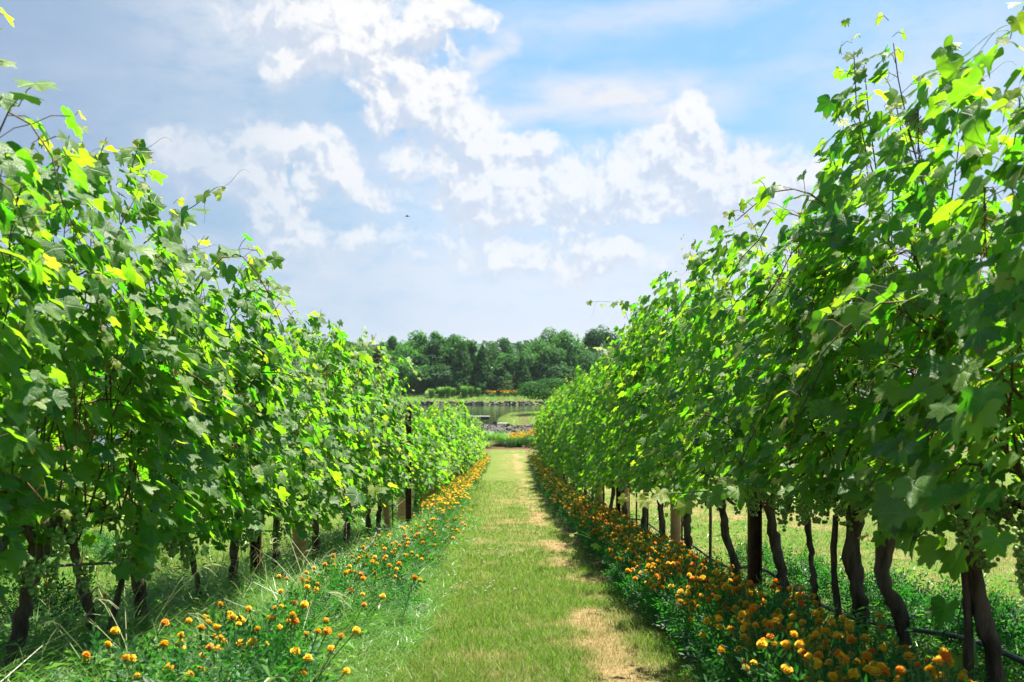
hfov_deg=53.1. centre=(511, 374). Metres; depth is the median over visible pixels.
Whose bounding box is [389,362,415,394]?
broadleaf tree
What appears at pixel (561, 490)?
marigold
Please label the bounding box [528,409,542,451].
grapevine
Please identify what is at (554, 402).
grapevine
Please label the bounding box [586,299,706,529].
grapevine
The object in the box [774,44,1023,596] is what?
grapevine
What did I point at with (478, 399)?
bank grass
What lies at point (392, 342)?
broadleaf tree
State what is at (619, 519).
marigold
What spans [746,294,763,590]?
steel post
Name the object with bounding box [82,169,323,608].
grapevine
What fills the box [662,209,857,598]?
grapevine
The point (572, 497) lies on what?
marigold
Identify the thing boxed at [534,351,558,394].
cedar tree
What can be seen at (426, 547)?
marigold
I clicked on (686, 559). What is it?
marigold
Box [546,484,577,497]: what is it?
marigold
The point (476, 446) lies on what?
grapevine
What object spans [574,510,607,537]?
marigold
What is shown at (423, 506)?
marigold
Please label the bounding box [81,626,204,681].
marigold
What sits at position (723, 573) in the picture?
marigold
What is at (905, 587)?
marigold
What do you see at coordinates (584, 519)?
marigold
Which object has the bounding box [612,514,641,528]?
marigold
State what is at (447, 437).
grapevine
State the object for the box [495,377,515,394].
flowering shrub
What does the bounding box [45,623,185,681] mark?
marigold
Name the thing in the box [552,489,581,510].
marigold
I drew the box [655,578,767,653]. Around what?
marigold
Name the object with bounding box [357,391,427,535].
grapevine
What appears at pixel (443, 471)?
grapevine
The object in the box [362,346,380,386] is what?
broadleaf tree
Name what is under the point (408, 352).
broadleaf tree
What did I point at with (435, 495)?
marigold
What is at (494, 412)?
water
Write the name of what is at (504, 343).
broadleaf tree
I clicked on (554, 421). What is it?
grapevine
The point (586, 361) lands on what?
broadleaf tree
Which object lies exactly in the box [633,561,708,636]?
marigold
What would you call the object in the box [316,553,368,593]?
marigold
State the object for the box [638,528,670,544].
marigold
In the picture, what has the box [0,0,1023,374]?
sky
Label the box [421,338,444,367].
broadleaf tree
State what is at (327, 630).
marigold
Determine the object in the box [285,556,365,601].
marigold
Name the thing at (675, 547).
marigold
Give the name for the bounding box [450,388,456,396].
ornamental grass
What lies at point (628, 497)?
tree guard
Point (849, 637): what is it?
marigold
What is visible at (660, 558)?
marigold
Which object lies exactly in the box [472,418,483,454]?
grapevine
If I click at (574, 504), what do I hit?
marigold
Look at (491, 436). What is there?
rush clump
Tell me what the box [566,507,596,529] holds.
marigold
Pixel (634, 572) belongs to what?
marigold
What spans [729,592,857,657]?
marigold
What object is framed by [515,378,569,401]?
bush
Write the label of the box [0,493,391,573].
drip hose
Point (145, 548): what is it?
grapevine
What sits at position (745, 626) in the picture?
marigold
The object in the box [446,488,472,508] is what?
marigold
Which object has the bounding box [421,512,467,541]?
marigold
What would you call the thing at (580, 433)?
grapevine
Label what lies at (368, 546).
drip hose
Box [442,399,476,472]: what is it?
grapevine
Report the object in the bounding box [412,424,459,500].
grapevine
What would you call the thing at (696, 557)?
marigold
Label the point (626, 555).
marigold
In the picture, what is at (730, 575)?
marigold
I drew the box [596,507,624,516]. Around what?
marigold
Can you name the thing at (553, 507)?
marigold
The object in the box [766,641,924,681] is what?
marigold
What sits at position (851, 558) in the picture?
grapevine
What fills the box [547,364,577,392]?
broadleaf tree
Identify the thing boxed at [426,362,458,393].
broadleaf tree
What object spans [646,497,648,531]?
training stake
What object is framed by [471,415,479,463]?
grapevine
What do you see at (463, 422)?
grapevine
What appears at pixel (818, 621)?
marigold
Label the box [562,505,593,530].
marigold
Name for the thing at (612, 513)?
marigold
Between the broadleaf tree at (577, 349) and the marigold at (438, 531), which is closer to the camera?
the marigold at (438, 531)
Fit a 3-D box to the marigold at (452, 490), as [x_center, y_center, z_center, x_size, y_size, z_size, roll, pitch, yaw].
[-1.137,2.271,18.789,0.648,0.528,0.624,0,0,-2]
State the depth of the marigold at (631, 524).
9.74 m
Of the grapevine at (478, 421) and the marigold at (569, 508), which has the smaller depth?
the marigold at (569, 508)
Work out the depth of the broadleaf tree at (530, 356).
178.58 m
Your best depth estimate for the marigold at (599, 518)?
10.31 m
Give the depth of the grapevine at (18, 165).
2.60 m
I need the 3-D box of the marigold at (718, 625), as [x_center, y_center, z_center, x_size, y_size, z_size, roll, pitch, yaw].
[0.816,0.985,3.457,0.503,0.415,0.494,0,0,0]
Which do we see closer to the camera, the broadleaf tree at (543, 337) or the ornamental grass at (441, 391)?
the ornamental grass at (441, 391)
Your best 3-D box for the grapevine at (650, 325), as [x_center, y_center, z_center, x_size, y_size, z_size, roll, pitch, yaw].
[1.469,0.375,8.044,1.350,2.641,2.911,0,0,0]
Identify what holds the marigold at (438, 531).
on the ground at (508, 463)
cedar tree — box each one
[444,342,479,395]
[468,344,492,395]
[509,355,531,395]
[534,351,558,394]
[563,344,580,374]
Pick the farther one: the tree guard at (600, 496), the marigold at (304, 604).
the tree guard at (600, 496)
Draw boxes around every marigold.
[0,548,20,588]
[0,576,67,633]
[4,571,100,635]
[8,541,53,572]
[8,573,98,633]
[38,574,111,631]
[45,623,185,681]
[64,526,112,558]
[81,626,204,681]
[82,631,206,681]
[87,532,130,567]
[132,630,261,681]
[156,597,268,668]
[173,604,290,680]
[183,621,311,681]
[185,601,296,672]
[197,614,325,681]
[211,599,328,671]
[223,623,349,681]
[228,606,360,681]
[254,580,342,642]
[276,570,352,621]
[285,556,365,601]
[292,570,385,638]
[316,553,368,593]
[327,546,387,592]
[347,559,402,612]
[353,556,421,609]
[358,543,413,583]
[359,537,418,567]
[359,544,423,592]
[360,566,430,625]
[373,528,422,558]
[374,536,435,572]
[400,523,436,553]
[403,517,459,549]
[403,532,454,568]
[412,495,456,517]
[413,509,461,529]
[416,493,458,513]
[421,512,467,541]
[422,494,462,515]
[423,490,450,501]
[427,489,455,502]
[427,503,470,525]
[429,490,460,512]
[429,490,461,505]
[441,485,466,500]
[442,486,463,506]
[445,484,470,502]
[446,482,468,495]
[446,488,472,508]
[451,478,469,492]
[454,479,474,491]
[465,473,481,487]
[536,473,556,487]
[540,477,561,491]
[542,481,576,501]
[545,481,574,491]
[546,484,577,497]
[546,487,581,508]
[547,483,573,500]
[550,491,578,515]
[551,492,587,516]
[552,485,583,501]
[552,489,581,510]
[552,489,589,505]
[553,488,587,503]
[554,495,603,524]
[556,496,605,516]
[559,493,603,516]
[559,496,611,527]
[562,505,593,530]
[566,505,595,533]
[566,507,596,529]
[571,509,604,538]
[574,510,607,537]
[574,515,602,542]
[575,511,601,537]
[575,516,603,546]
[579,518,620,554]
[581,521,615,559]
[582,514,618,545]
[586,521,617,552]
[589,527,634,557]
[590,527,633,566]
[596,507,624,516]
[597,525,647,557]
[598,533,652,569]
[599,531,646,572]
[601,510,637,524]
[601,540,670,600]
[602,535,644,581]
[603,516,637,528]
[605,544,652,590]
[607,557,674,611]
[608,510,638,525]
[609,524,651,543]
[609,538,674,569]
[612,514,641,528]
[612,520,646,531]
[613,519,647,531]
[616,523,648,533]
[622,553,697,617]
[626,559,703,628]
[628,532,670,545]
[629,530,658,541]
[629,532,674,550]
[633,546,688,591]
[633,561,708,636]
[636,541,692,559]
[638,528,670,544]
[645,538,699,562]
[648,540,695,555]
[650,567,729,644]
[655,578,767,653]
[659,550,726,575]
[663,542,715,564]
[664,577,765,666]
[673,563,746,592]
[675,548,733,575]
[677,603,800,681]
[680,574,783,614]
[681,567,770,611]
[682,586,787,677]
[683,559,747,586]
[693,611,844,681]
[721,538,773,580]
[725,571,826,622]
[726,584,835,645]
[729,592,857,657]
[735,622,885,681]
[738,609,871,679]
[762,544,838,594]
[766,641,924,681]
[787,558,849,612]
[789,612,951,681]
[816,627,976,681]
[830,559,925,620]
[840,570,928,637]
[852,648,968,681]
[857,666,934,681]
[872,582,963,659]
[910,574,1022,643]
[929,592,1023,681]
[940,590,1023,681]
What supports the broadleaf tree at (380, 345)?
on the ground at (508, 463)
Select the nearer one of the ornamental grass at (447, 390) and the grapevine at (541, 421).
the grapevine at (541, 421)
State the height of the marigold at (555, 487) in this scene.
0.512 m
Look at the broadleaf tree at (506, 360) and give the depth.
181.19 m
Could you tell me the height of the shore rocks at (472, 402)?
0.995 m
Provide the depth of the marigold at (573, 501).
14.14 m
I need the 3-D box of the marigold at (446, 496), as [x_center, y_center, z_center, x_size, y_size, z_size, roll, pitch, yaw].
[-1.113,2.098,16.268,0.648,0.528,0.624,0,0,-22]
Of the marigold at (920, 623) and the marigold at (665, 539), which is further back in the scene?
the marigold at (665, 539)
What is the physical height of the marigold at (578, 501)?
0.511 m
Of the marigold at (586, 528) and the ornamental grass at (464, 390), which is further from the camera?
the ornamental grass at (464, 390)
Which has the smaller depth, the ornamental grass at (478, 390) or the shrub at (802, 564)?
the shrub at (802, 564)
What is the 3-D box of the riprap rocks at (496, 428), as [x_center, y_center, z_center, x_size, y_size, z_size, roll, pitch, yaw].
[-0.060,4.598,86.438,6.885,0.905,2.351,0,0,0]
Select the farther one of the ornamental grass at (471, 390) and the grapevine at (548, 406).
the ornamental grass at (471, 390)
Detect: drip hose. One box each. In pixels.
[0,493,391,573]
[215,509,426,610]
[572,482,1023,664]
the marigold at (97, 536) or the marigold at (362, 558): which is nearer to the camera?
the marigold at (362, 558)
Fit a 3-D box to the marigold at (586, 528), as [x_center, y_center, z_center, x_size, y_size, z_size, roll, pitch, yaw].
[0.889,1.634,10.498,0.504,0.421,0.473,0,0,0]
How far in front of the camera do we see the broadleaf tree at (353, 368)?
186.93 m
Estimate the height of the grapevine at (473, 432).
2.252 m
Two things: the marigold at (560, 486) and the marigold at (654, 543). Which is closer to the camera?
the marigold at (654, 543)
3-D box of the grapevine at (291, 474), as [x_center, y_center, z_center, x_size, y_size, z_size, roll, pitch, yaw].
[-1.648,0.332,5.967,1.323,2.204,1.489,0,0,0]
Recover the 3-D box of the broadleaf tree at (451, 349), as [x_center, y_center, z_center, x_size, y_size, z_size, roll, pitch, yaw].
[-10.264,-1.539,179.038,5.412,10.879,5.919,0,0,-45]
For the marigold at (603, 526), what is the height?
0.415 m
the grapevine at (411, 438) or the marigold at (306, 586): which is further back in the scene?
the grapevine at (411, 438)
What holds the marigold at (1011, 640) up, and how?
on the ground at (508, 463)
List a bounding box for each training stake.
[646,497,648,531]
[708,477,711,561]
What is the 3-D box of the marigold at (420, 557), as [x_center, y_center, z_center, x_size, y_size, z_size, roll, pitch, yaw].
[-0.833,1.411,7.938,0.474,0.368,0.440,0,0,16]
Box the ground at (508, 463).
[0,375,1023,681]
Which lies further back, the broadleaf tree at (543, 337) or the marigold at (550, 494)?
the broadleaf tree at (543, 337)
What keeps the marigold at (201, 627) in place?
on the ground at (508, 463)
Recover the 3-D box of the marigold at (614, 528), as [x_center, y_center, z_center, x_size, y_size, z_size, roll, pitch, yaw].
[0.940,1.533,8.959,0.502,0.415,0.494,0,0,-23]
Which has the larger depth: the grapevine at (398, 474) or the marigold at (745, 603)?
the grapevine at (398, 474)
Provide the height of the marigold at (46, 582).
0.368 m
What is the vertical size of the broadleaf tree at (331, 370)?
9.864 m
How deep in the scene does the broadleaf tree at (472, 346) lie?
185.48 m
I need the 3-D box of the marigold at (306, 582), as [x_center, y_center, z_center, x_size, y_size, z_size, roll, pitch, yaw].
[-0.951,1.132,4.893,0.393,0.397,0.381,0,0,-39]
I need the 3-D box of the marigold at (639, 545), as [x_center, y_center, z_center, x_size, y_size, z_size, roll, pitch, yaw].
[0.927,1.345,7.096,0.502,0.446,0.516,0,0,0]
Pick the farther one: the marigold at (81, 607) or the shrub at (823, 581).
the shrub at (823, 581)
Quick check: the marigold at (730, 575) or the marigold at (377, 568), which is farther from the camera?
the marigold at (377, 568)
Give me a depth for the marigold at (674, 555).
6.44 m
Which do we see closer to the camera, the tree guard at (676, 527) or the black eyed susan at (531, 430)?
the tree guard at (676, 527)
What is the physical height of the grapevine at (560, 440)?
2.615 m
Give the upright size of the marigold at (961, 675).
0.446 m
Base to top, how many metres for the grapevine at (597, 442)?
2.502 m
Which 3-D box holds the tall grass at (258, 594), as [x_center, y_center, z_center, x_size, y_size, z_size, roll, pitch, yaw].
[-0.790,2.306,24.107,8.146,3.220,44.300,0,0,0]
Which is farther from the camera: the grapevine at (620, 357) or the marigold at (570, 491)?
the marigold at (570, 491)
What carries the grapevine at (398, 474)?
on the ground at (508, 463)
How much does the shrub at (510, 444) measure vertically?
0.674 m
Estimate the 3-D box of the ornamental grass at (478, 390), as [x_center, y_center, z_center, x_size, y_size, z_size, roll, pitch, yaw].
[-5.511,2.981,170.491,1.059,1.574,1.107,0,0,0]
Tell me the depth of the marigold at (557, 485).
20.94 m
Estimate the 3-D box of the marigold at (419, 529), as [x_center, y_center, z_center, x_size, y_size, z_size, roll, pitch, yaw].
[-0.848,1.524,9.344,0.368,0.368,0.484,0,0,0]
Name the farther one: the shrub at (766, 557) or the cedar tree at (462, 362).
the cedar tree at (462, 362)
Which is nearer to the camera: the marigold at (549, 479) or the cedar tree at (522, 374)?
the marigold at (549, 479)
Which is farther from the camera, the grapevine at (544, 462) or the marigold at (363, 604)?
the grapevine at (544, 462)
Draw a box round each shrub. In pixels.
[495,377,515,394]
[503,438,517,447]
[519,435,535,447]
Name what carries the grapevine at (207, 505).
on the ground at (508, 463)
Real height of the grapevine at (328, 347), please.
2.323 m
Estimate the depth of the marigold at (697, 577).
4.73 m
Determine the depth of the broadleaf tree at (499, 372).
173.45 m
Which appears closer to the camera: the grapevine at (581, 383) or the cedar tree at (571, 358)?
the grapevine at (581, 383)
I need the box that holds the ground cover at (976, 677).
[0,500,1023,681]
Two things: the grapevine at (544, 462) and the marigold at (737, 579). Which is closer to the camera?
the marigold at (737, 579)
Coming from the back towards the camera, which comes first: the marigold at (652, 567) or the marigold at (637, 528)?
the marigold at (637, 528)
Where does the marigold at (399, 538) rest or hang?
on the ground at (508, 463)
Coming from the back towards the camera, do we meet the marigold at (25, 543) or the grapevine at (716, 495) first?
the marigold at (25, 543)
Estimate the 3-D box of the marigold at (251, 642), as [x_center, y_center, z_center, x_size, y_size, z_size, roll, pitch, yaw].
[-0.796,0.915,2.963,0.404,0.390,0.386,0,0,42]
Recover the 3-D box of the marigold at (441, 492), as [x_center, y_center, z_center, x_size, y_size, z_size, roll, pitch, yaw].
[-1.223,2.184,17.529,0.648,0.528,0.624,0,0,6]
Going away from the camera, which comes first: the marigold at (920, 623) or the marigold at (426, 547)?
the marigold at (920, 623)
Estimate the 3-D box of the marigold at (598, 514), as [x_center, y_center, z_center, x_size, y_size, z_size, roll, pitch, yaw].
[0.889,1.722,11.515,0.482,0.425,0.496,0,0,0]
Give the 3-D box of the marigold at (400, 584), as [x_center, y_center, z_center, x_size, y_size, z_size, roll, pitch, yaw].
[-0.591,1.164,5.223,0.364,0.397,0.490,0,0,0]
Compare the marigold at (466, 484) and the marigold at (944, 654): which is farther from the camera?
the marigold at (466, 484)
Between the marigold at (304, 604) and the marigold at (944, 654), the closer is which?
the marigold at (944, 654)
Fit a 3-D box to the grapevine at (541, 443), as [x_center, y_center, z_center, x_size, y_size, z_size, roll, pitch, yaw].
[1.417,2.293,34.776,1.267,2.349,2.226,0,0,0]
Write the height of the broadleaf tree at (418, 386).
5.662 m
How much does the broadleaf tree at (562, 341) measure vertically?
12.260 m
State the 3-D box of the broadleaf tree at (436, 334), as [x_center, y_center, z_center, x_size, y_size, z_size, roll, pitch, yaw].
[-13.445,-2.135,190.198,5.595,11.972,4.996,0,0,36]
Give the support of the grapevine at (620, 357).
on the ground at (508, 463)
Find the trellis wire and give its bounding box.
[696,180,1023,372]
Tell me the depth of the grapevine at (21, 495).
3.28 m
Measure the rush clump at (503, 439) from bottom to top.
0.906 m
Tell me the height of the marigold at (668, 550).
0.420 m
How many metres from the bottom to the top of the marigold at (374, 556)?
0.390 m
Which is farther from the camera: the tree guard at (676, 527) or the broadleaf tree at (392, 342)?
the broadleaf tree at (392, 342)
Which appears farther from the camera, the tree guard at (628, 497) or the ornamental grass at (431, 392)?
the ornamental grass at (431, 392)
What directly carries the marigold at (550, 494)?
on the ground at (508, 463)
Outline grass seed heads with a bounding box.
[0,507,432,680]
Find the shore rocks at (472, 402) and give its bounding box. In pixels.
[295,400,545,404]
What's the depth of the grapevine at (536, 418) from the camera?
44.94 m
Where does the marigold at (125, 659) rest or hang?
on the ground at (508, 463)
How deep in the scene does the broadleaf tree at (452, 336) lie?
187.68 m
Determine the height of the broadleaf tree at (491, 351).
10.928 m
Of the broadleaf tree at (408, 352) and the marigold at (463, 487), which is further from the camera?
the broadleaf tree at (408, 352)
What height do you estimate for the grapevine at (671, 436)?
2.552 m
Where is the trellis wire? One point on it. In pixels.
(947, 221)
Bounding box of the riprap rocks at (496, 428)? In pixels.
[481,424,533,432]
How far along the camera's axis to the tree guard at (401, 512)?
13.85 m
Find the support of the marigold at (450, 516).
on the ground at (508, 463)
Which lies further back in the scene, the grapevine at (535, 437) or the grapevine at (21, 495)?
the grapevine at (535, 437)
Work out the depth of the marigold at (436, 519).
12.24 m
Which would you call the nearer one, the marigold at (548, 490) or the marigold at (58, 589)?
the marigold at (58, 589)
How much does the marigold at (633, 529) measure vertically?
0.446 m
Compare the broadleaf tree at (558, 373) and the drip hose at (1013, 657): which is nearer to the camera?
the drip hose at (1013, 657)
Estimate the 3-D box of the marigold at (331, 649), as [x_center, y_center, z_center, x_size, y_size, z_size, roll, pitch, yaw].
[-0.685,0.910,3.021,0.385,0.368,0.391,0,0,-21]
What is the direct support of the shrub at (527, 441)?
on the ground at (508, 463)
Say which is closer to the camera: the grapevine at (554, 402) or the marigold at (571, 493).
the marigold at (571, 493)
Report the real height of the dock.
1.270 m
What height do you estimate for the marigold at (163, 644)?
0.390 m
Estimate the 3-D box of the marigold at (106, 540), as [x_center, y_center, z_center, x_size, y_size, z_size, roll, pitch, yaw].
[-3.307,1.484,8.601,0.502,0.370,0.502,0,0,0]
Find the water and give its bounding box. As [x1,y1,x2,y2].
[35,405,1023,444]
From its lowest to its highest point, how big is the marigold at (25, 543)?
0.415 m
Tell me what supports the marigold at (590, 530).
on the ground at (508, 463)
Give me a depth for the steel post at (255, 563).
6.49 m
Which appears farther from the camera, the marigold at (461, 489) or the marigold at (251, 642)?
the marigold at (461, 489)
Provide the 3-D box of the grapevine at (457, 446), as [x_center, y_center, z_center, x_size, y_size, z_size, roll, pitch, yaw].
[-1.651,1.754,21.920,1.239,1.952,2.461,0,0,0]
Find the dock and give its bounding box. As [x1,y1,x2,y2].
[423,416,489,419]
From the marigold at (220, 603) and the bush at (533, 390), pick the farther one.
the bush at (533, 390)
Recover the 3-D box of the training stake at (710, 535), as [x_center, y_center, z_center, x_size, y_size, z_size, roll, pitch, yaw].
[1.470,1.111,7.599,0.029,1.054,0.022,0,0,0]
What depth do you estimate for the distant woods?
572.74 m
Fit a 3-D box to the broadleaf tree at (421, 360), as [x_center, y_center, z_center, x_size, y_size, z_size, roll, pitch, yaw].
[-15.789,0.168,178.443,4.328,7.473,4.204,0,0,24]
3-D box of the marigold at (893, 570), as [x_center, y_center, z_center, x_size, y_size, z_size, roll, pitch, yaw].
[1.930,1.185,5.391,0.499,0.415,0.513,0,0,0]
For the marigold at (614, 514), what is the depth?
11.30 m
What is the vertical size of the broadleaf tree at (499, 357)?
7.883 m
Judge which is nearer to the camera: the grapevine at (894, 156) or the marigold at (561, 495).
the grapevine at (894, 156)
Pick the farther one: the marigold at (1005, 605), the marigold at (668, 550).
the marigold at (668, 550)
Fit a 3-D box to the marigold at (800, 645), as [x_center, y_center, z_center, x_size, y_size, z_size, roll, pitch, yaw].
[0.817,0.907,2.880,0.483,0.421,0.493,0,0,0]
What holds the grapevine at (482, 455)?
on the ground at (508, 463)
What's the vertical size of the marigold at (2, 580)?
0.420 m
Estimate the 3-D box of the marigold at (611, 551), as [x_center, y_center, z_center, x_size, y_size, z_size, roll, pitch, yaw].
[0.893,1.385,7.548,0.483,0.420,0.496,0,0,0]
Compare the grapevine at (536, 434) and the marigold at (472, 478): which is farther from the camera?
the grapevine at (536, 434)
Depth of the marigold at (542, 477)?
25.91 m
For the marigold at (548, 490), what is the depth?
20.03 m
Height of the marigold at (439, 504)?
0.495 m
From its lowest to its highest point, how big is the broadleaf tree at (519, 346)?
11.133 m
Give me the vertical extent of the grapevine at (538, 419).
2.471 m
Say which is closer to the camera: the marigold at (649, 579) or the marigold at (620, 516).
the marigold at (649, 579)
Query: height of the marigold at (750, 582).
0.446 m
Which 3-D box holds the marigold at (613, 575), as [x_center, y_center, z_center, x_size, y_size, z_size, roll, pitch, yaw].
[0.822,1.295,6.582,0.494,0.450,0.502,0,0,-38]
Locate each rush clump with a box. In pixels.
[482,429,516,445]
[496,431,526,446]
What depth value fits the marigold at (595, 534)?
9.31 m
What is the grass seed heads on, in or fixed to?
on the ground at (508, 463)
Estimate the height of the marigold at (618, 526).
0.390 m
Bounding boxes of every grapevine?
[0,7,107,607]
[0,111,296,640]
[0,120,211,681]
[8,137,286,633]
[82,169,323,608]
[128,229,348,591]
[185,258,399,575]
[230,316,402,558]
[294,312,421,548]
[313,334,437,535]
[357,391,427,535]
[378,404,449,503]
[382,425,454,506]
[405,406,465,495]
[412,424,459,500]
[424,403,469,478]
[425,412,463,485]
[432,407,475,475]
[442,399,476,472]
[444,408,486,461]
[449,414,475,479]
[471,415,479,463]
[471,422,479,463]
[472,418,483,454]
[474,416,487,451]
[477,425,484,460]
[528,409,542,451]
[529,404,543,451]
[532,425,538,446]
[534,407,547,456]
[534,417,546,458]
[535,411,547,458]
[540,421,551,467]
[541,385,567,481]
[541,392,566,475]
[544,395,564,478]
[546,381,572,484]
[546,385,577,486]
[548,380,590,490]
[551,362,597,494]
[558,375,606,498]
[564,369,614,508]
[566,366,659,508]
[569,295,722,555]
[581,344,653,518]
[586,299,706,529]
[605,251,780,549]
[609,198,818,576]
[618,57,922,608]
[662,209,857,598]
[709,61,1022,652]
[714,13,1023,681]
[749,2,1023,681]
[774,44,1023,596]
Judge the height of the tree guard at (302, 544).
0.663 m
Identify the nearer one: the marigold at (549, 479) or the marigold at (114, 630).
the marigold at (114, 630)
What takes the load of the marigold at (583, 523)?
on the ground at (508, 463)
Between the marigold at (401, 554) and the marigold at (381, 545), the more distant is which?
the marigold at (381, 545)
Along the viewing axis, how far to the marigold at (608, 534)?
8.73 m
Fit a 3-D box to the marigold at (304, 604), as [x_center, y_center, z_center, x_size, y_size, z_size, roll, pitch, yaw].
[-0.866,1.008,3.715,0.430,0.397,0.387,0,0,-14]
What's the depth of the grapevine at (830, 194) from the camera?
3.72 m
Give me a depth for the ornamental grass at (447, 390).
169.23 m
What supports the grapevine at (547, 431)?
on the ground at (508, 463)
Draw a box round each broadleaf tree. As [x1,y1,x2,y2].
[276,328,297,364]
[290,330,332,383]
[323,349,350,387]
[348,345,362,389]
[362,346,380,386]
[371,341,395,388]
[383,344,420,394]
[386,335,402,358]
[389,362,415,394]
[397,330,429,360]
[399,364,431,395]
[410,354,429,371]
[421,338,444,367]
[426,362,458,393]
[430,331,446,392]
[438,335,469,392]
[444,334,464,351]
[464,339,477,384]
[484,340,498,371]
[486,364,512,394]
[492,352,505,369]
[493,337,516,363]
[500,354,518,394]
[508,347,538,394]
[514,341,528,356]
[524,339,553,378]
[530,326,561,349]
[531,342,567,374]
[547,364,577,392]
[552,329,583,355]
[571,348,601,382]
[573,342,590,373]
[583,325,619,357]
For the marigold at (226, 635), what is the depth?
3.37 m
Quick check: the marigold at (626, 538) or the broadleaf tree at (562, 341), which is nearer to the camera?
the marigold at (626, 538)
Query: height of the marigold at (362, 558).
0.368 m
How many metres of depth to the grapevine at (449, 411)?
23.44 m
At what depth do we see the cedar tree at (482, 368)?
173.88 m
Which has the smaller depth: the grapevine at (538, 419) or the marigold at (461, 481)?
the marigold at (461, 481)
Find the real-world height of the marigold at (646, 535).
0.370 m
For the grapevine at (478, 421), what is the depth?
40.27 m
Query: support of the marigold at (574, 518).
on the ground at (508, 463)
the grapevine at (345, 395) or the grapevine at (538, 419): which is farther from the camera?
the grapevine at (538, 419)
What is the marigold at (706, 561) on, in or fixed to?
on the ground at (508, 463)
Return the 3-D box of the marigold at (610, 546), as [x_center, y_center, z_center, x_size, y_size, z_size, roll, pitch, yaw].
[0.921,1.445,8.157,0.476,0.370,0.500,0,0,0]
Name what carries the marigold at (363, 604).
on the ground at (508, 463)
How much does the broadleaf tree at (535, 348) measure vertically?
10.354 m
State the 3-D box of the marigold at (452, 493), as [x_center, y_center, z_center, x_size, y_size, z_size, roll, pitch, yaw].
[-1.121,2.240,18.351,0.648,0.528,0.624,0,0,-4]
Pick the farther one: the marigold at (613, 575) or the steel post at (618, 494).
the steel post at (618, 494)
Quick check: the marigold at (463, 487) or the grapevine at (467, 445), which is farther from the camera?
the grapevine at (467, 445)
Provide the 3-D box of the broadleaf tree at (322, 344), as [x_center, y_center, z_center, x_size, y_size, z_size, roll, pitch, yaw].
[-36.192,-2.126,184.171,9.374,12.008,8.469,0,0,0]
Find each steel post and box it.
[250,331,261,586]
[406,405,411,526]
[616,467,620,513]
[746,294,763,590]
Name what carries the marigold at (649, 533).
on the ground at (508, 463)
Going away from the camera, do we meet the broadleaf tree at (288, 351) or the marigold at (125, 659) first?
the marigold at (125, 659)
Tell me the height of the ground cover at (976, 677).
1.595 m
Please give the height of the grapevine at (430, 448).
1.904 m
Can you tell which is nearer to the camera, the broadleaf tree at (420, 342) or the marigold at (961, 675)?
the marigold at (961, 675)
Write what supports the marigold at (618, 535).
on the ground at (508, 463)
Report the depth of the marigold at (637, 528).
9.24 m
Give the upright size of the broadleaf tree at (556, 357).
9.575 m
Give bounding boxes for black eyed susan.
[508,432,526,446]
[517,428,535,446]
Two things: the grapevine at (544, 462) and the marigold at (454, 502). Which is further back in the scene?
the grapevine at (544, 462)
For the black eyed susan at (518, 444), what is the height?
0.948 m
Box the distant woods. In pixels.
[0,339,965,369]
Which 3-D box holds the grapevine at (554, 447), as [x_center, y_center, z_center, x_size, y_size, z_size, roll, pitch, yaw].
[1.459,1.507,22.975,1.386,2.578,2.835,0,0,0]
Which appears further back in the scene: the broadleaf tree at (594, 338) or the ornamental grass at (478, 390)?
the broadleaf tree at (594, 338)
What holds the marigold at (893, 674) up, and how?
on the ground at (508, 463)
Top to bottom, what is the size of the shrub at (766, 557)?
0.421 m
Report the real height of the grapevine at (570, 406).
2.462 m
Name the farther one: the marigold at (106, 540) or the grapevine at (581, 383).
the grapevine at (581, 383)
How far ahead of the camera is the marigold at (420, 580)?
5.81 m
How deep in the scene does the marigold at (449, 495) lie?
17.14 m
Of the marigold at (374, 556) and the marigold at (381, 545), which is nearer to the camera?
the marigold at (374, 556)
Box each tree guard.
[292,505,313,569]
[382,500,392,531]
[396,490,405,524]
[595,483,604,503]
[621,483,629,519]
[670,491,682,546]
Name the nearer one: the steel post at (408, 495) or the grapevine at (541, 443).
the steel post at (408, 495)
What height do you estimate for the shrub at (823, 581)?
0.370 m
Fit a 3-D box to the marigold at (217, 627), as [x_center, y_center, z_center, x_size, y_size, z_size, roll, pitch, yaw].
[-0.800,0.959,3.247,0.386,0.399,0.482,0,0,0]
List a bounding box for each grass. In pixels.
[0,457,1023,681]
[326,394,545,428]
[428,388,435,397]
[436,387,445,396]
[445,386,450,397]
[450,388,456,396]
[460,385,469,397]
[469,386,474,396]
[476,388,481,396]
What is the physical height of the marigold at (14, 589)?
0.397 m
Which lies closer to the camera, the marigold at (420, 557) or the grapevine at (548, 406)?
the marigold at (420, 557)
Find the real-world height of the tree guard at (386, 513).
0.574 m
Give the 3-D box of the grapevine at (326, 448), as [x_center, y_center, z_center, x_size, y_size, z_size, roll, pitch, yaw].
[-1.594,0.436,6.655,1.517,2.212,2.241,0,0,-12]
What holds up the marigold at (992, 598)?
on the ground at (508, 463)
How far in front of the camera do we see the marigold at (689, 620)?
4.12 m

